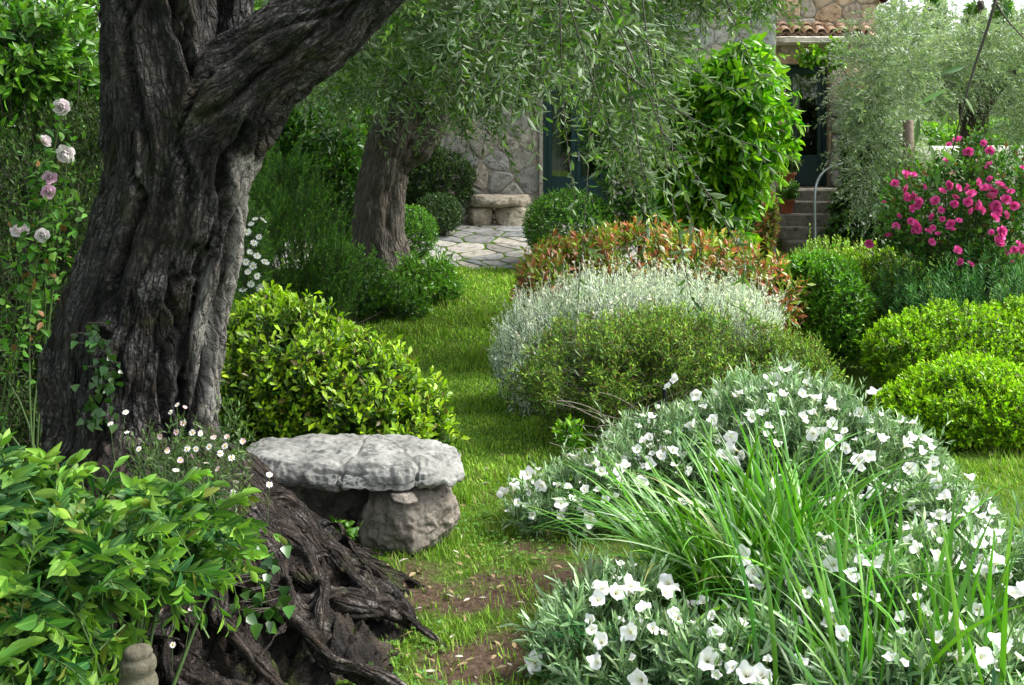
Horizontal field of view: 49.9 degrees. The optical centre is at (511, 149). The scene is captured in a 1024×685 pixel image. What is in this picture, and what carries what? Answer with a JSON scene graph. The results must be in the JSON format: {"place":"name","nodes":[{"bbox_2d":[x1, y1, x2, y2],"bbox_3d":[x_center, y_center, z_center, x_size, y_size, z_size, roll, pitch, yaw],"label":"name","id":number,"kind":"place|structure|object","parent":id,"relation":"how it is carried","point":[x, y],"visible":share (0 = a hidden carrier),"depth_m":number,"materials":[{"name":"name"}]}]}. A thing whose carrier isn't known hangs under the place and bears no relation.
{"place":"outdoors","nodes":[
{"label":"outdoors","id":0,"kind":"place"},
{"bbox_2d":[0,154,1023,684],"bbox_3d":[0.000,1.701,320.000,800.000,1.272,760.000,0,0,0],"label":"ground","id":1,"kind":"structure","parent":0,"point":[480,664],"depth_m":4.68,"materials":[{"name":"green plant"}]},
{"bbox_2d":[0,97,92,463],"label":"pale rose bush","id":2,"kind":"object","parent":1,"relation":"on","point":[46,179],"visible":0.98,"depth_m":5.35,"materials":[{"name":"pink plant"}]},
{"bbox_2d":[0,0,99,383],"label":"laurel shrub","id":3,"kind":"object","parent":1,"relation":"on","point":[39,49],"visible":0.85,"depth_m":6.85,"materials":[{"name":"leaf"},{"name":"twig wood"}]},
{"bbox_2d":[0,84,103,461],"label":"rose bush","id":4,"kind":"object","parent":1,"relation":"on","point":[15,420],"visible":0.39,"depth_m":6.43,"materials":[{"name":"green plant"}]},
{"bbox_2d":[0,0,103,273],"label":"evergreen tree","id":5,"kind":"object","parent":1,"relation":"on","point":[94,23],"visible":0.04,"depth_m":12.26,"materials":[{"name":"green plant"}]},
{"bbox_2d":[118,643,157,684],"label":"garden ornament","id":6,"kind":"object","parent":1,"relation":"on","point":[138,664],"visible":1,"depth_m":2.67,"materials":[{"name":"stone"}]},
{"bbox_2d":[0,428,287,684],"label":"foreground shrub","id":7,"kind":"object","parent":1,"relation":"on","point":[138,541],"visible":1,"depth_m":2.88,"materials":[{"name":"green plant"}]},
{"bbox_2d":[107,393,272,666],"bbox_3d":[-1.091,1.238,3.676,0.540,0.799,0.583,0,0,0],"label":"fleabane plant","id":8,"kind":"object","parent":1,"relation":"on","point":[231,458],"visible":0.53,"depth_m":3.74,"materials":[{"name":"green plant"}]},
{"bbox_2d":[235,201,278,304],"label":"marguerite bush","id":9,"kind":"object","parent":1,"relation":"on","point":[253,271],"visible":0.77,"depth_m":7.51,"materials":[{"name":"leaf"},{"name":"white petal"}]},
{"bbox_2d":[233,135,363,328],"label":"rosemary bush","id":10,"kind":"object","parent":1,"relation":"on","point":[340,260],"visible":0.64,"depth_m":9.17,"materials":[{"name":"green plant"}]},
{"bbox_2d":[252,79,369,267],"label":"background shrub","id":11,"kind":"object","parent":1,"relation":"on","point":[348,160],"visible":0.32,"depth_m":12.23,"materials":[{"name":"green plant"}]},
{"bbox_2d":[250,0,425,229],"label":"evergreen tree","id":12,"kind":"object","parent":1,"relation":"on","point":[367,110],"visible":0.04,"depth_m":15.28,"materials":[{"name":"green plant"}]},
{"bbox_2d":[218,280,470,449],"bbox_3d":[-0.956,1.226,5.762,1.500,1.084,1.044,0,0,0],"label":"golden shrub","id":13,"kind":"object","parent":1,"relation":"on","point":[293,366],"visible":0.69,"depth_m":5.46,"materials":[{"name":"green plant"}]},
{"bbox_2d":[329,515,362,539],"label":"weed seedling","id":14,"kind":"object","parent":1,"relation":"on","point":[350,530],"visible":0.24,"depth_m":4.66,"materials":[{"name":"green plant"}]},
{"bbox_2d":[247,433,464,555],"bbox_3d":[-0.753,1.565,4.968,1.093,0.478,0.600,0,0,0],"label":"stone bench","id":15,"kind":"object","parent":1,"relation":"on","point":[393,492],"visible":0.85,"depth_m":4.77,"materials":[{"name":"stone"}]},
{"bbox_2d":[287,240,433,327],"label":"leafy shrub","id":16,"kind":"object","parent":1,"relation":"on","point":[381,297],"visible":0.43,"depth_m":10.38,"materials":[{"name":"leaf"},{"name":"twig wood"}]},
{"bbox_2d":[6,0,801,684],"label":"olive tree","id":17,"kind":"object","parent":1,"relation":"on","point":[200,100],"visible":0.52,"depth_m":4.16,"materials":[{"name":"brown plant"}]},
{"bbox_2d":[70,320,123,432],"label":"ivy","id":18,"kind":"object","parent":17,"relation":"attached to","point":[98,414],"visible":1,"depth_m":3.99,"materials":[{"name":"green plant"}]},
{"bbox_2d":[225,534,295,639],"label":"ivy","id":19,"kind":"object","parent":17,"relation":"attached to","point":[270,562],"visible":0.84,"depth_m":3.60,"materials":[{"name":"green plant"}]},
{"bbox_2d":[914,0,1023,187],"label":"hanging branch","id":20,"kind":"object","parent":17,"relation":"hanging from","point":[1005,14],"visible":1,"depth_m":3.61,"materials":[{"name":"green plant"}]},
{"bbox_2d":[387,240,468,305],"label":"leafy perennial","id":21,"kind":"object","parent":1,"relation":"on","point":[438,276],"visible":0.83,"depth_m":11.27,"materials":[{"name":"green plant"}]},
{"bbox_2d":[414,191,464,235],"bbox_3d":[-1.012,0.879,15.003,0.779,0.642,0.708,0,0,0],"label":"box ball","id":22,"kind":"object","parent":1,"relation":"on","point":[434,201],"visible":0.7,"depth_m":14.87,"materials":[{"name":"green plant"}]},
{"bbox_2d":[275,222,751,278],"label":"terrace","id":23,"kind":"structure","parent":1,"relation":"on","point":[514,233],"depth_m":14.43,"materials":[{"name":"grey stone"}]},
{"bbox_2d":[404,202,439,260],"bbox_3d":[-1.242,1.022,13.403,0.735,0.781,0.732,0,0,-28],"label":"box ball","id":24,"kind":"object","parent":23,"relation":"on","point":[413,215],"visible":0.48,"depth_m":13.26,"materials":[{"name":"green plant"}]},
{"bbox_2d":[405,145,478,211],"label":"dark shrub","id":25,"kind":"object","parent":23,"relation":"on","point":[436,163],"visible":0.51,"depth_m":15.46,"materials":[{"name":"green plant"}]},
{"bbox_2d":[468,194,530,225],"bbox_3d":[-0.157,0.890,15.909,0.971,0.501,0.524,0,0,0],"label":"stone bench","id":26,"kind":"object","parent":23,"relation":"on","point":[509,210],"visible":0.8,"depth_m":15.75,"materials":[{"name":"beige stone"}]},
{"bbox_2d":[573,39,705,263],"bbox_3d":[1.571,-0.032,13.527,1.856,2.877,1.658,0,0,42],"label":"laurel shrub","id":27,"kind":"object","parent":23,"relation":"on","point":[624,206],"visible":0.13,"depth_m":13.15,"materials":[{"name":"green plant"}]},
{"bbox_2d":[253,0,807,279],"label":"olive tree","id":28,"kind":"object","parent":1,"relation":"on","point":[408,129],"visible":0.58,"depth_m":8.07,"materials":[{"name":"green plant"}]},
{"bbox_2d":[367,356,721,684],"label":"clover","id":29,"kind":"object","parent":1,"relation":"on","point":[441,632],"visible":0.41,"depth_m":4.79,"materials":[{"name":"green plant"}]},
{"bbox_2d":[551,413,585,465],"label":"weed seedling","id":30,"kind":"object","parent":1,"relation":"on","point":[560,426],"visible":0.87,"depth_m":6.03,"materials":[{"name":"green plant"}]},
{"bbox_2d":[521,185,618,267],"bbox_3d":[0.700,0.909,13.007,1.200,1.055,1.180,0,0,0],"label":"box ball","id":31,"kind":"object","parent":1,"relation":"on","point":[535,219],"visible":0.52,"depth_m":12.77,"materials":[{"name":"green plant"}]},
{"bbox_2d":[337,0,887,253],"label":"stone house","id":32,"kind":"structure","parent":1,"relation":"on","point":[496,173],"depth_m":16.47,"materials":[{"name":"beige stone"}]},
{"bbox_2d":[543,82,609,221],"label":"door","id":33,"kind":"structure","parent":32,"relation":"in","point":[554,154],"depth_m":16.38,"materials":[{"name":"teal paint"}]},
{"bbox_2d":[786,65,825,186],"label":"door","id":34,"kind":"structure","parent":32,"relation":"in","point":[808,174],"depth_m":19.15,"materials":[{"name":"teal paint"}]},
{"bbox_2d":[793,35,850,74],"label":"creeper","id":35,"kind":"object","parent":32,"relation":"hanging from","point":[807,57],"visible":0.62,"depth_m":18.26,"materials":[{"name":"green plant"}]},
{"bbox_2d":[494,433,748,640],"bbox_3d":[0.458,1.394,4.115,1.076,0.687,1.351,0,0,-37],"label":"strap leaved plant","id":36,"kind":"object","parent":1,"relation":"on","point":[675,546],"visible":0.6,"depth_m":4.18,"materials":[{"name":"green plant"}]},
{"bbox_2d":[480,242,799,417],"bbox_3d":[0.896,1.248,7.595,2.207,1.245,1.368,0,0,0],"label":"silver curry plant","id":37,"kind":"object","parent":1,"relation":"on","point":[641,290],"visible":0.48,"depth_m":7.34,"materials":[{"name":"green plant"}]},
{"bbox_2d":[509,211,816,342],"bbox_3d":[1.167,1.118,8.830,2.392,1.233,1.488,0,0,0],"label":"red tipped shrub","id":38,"kind":"object","parent":1,"relation":"on","point":[534,270],"visible":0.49,"depth_m":8.69,"materials":[{"name":"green plant"}]},
{"bbox_2d":[661,386,668,435],"bbox_3d":[0.817,1.523,5.850,0.047,0.528,0.030,0,0,0],"label":"garden stake","id":39,"kind":"object","parent":1,"relation":"on","point":[664,394],"visible":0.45,"depth_m":5.84,"materials":[{"name":"black paint"}]},
{"bbox_2d":[493,292,861,448],"bbox_3d":[0.987,1.295,6.689,2.155,0.887,1.441,0,0,-26],"label":"cistus shrub","id":40,"kind":"object","parent":1,"relation":"on","point":[643,351],"visible":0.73,"depth_m":6.51,"materials":[{"name":"green plant"}]},
{"bbox_2d":[632,31,807,282],"bbox_3d":[1.978,0.233,10.506,1.602,2.751,1.614,0,0,0],"label":"lemon tree","id":41,"kind":"object","parent":1,"relation":"on","point":[723,173],"visible":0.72,"depth_m":10.19,"materials":[{"name":"green plant"}]},
{"bbox_2d":[496,349,1022,567],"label":"silverbush","id":42,"kind":"object","parent":1,"relation":"on","point":[796,412],"visible":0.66,"depth_m":5.04,"materials":[{"name":"green plant"}]},
{"bbox_2d":[496,489,1023,684],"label":"silverbush","id":43,"kind":"object","parent":1,"relation":"on","point":[634,628],"visible":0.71,"depth_m":3.48,"materials":[{"name":"white plant"}]},
{"bbox_2d":[749,178,782,259],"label":"corner shrub","id":44,"kind":"object","parent":1,"relation":"on","point":[767,228],"visible":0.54,"depth_m":15.40,"materials":[{"name":"plant"}]},
{"bbox_2d":[652,474,927,684],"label":"strap leaved plant","id":45,"kind":"object","parent":1,"relation":"on","point":[822,576],"visible":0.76,"depth_m":3.33,"materials":[{"name":"green plant"}]},
{"bbox_2d":[571,388,1021,669],"bbox_3d":[1.023,1.294,3.851,1.663,0.888,1.719,0,0,0],"label":"strap leaved plant","id":46,"kind":"object","parent":1,"relation":"on","point":[783,515],"visible":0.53,"depth_m":3.95,"materials":[{"name":"green plant"}]},
{"bbox_2d":[776,187,837,252],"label":"stone steps","id":47,"kind":"structure","parent":1,"relation":"on","point":[795,226],"depth_m":17.58,"materials":[{"name":"grey stone"}]},
{"bbox_2d":[776,177,799,213],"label":"potted plant","id":48,"kind":"object","parent":47,"relation":"on","point":[790,194],"visible":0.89,"depth_m":17.66,"materials":[{"name":"plant"}]},
{"bbox_2d":[776,154,804,188],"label":"potted plant","id":49,"kind":"object","parent":47,"relation":"on","point":[792,172],"visible":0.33,"depth_m":18.38,"materials":[{"name":"green plant"}]},
{"bbox_2d":[777,240,878,370],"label":"green shrub","id":50,"kind":"object","parent":1,"relation":"on","point":[837,281],"visible":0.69,"depth_m":8.33,"materials":[{"name":"green plant"}]},
{"bbox_2d":[813,162,843,247],"bbox_3d":[4.559,0.932,15.845,0.049,1.517,0.955,0,0,41],"label":"handrail","id":51,"kind":"object","parent":1,"relation":"on","point":[816,185],"visible":0.84,"depth_m":15.50,"materials":[{"name":"metal"}]},
{"bbox_2d":[789,219,871,314],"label":"catmint plant","id":52,"kind":"object","parent":1,"relation":"on","point":[826,243],"visible":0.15,"depth_m":10.95,"materials":[{"name":"green plant"}]},
{"bbox_2d":[819,87,926,255],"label":"creeper","id":53,"kind":"object","parent":1,"relation":"on","point":[837,220],"visible":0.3,"depth_m":16.28,"materials":[{"name":"green plant"}]},
{"bbox_2d":[832,237,934,358],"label":"olive green shrub","id":54,"kind":"object","parent":1,"relation":"on","point":[870,261],"visible":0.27,"depth_m":9.07,"materials":[{"name":"green plant"}]},
{"bbox_2d":[759,449,1023,684],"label":"strap leaved plant","id":55,"kind":"object","parent":1,"relation":"on","point":[948,583],"visible":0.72,"depth_m":3.29,"materials":[{"name":"green plant"}]},
{"bbox_2d":[903,120,913,266],"bbox_3d":[5.404,0.664,15.000,0.157,2.147,0.150,0,0,0],"label":"wooden post","id":56,"kind":"object","parent":1,"relation":"on","point":[908,134],"visible":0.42,"depth_m":14.94,"materials":[{"name":"brown wood"}]},
{"bbox_2d":[808,0,1023,248],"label":"olive tree","id":57,"kind":"object","parent":1,"relation":"on","point":[985,96],"visible":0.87,"depth_m":16.21,"materials":[{"name":"green plant"}]},
{"bbox_2d":[920,0,952,141],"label":"conifer tree","id":58,"kind":"object","parent":1,"relation":"on","point":[934,2],"visible":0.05,"depth_m":59.74,"materials":[{"name":"green plant"}]},
{"bbox_2d":[854,293,1023,397],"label":"lime shrub","id":59,"kind":"object","parent":1,"relation":"on","point":[887,341],"visible":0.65,"depth_m":7.37,"materials":[{"name":"green plant"}]},
{"bbox_2d":[877,0,1010,162],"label":"broadleaf tree","id":60,"kind":"object","parent":1,"relation":"on","point":[900,9],"visible":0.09,"depth_m":26.48,"materials":[{"name":"green plant"}]},
{"bbox_2d":[865,116,1023,339],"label":"rose bush","id":61,"kind":"object","parent":1,"relation":"on","point":[988,206],"visible":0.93,"depth_m":8.55,"materials":[{"name":"pink plant"}]},
{"bbox_2d":[868,346,1023,452],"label":"lime shrub","id":62,"kind":"object","parent":1,"relation":"on","point":[992,397],"visible":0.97,"depth_m":6.46,"materials":[{"name":"green plant"}]},
{"bbox_2d":[869,230,1023,353],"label":"spurge plant","id":63,"kind":"object","parent":1,"relation":"on","point":[970,281],"visible":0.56,"depth_m":8.22,"materials":[{"name":"green plant"}]},
{"bbox_2d":[882,137,1023,268],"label":"broom bush","id":64,"kind":"object","parent":1,"relation":"on","point":[922,158],"visible":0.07,"depth_m":14.92,"materials":[{"name":"green plant"}]},
{"bbox_2d":[896,145,1023,234],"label":"wall","id":65,"kind":"structure","parent":1,"relation":"on","point":[946,147],"depth_m":20.00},
{"bbox_2d":[913,116,1023,145],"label":"bright bush","id":66,"kind":"object","parent":1,"relation":"on","point":[941,135],"visible":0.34,"depth_m":21.67,"materials":[{"name":"green plant"}]},
{"bbox_2d":[961,0,988,46],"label":"conifer tree","id":67,"kind":"object","parent":1,"relation":"on","point":[968,8],"visible":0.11,"depth_m":64.77,"materials":[{"name":"green plant"}]},
{"bbox_2d":[936,8,1023,134],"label":"broadleaf tree","id":68,"kind":"object","parent":1,"relation":"on","point":[1015,19],"visible":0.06,"depth_m":28.57,"materials":[{"name":"green plant"}]},
{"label":"far woods","id":69,"kind":"object","parent":1,"relation":"on","visible":0},
{"bbox_2d":[990,0,1015,67],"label":"conifer tree","id":70,"kind":"object","parent":69,"relation":"on","point":[997,13],"visible":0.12,"depth_m":61.67,"materials":[{"name":"green plant"}]},
{"bbox_2d":[12,0,1023,147],"label":"sky","id":71,"kind":"structure","parent":0,"point":[987,3],"materials":[{"name":"white"}]},
{"bbox_2d":[303,264,1023,684],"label":"grass","id":72,"kind":"structure","parent":0,"point":[467,360],"depth_m":6.21,"materials":[{"name":"green plant"}]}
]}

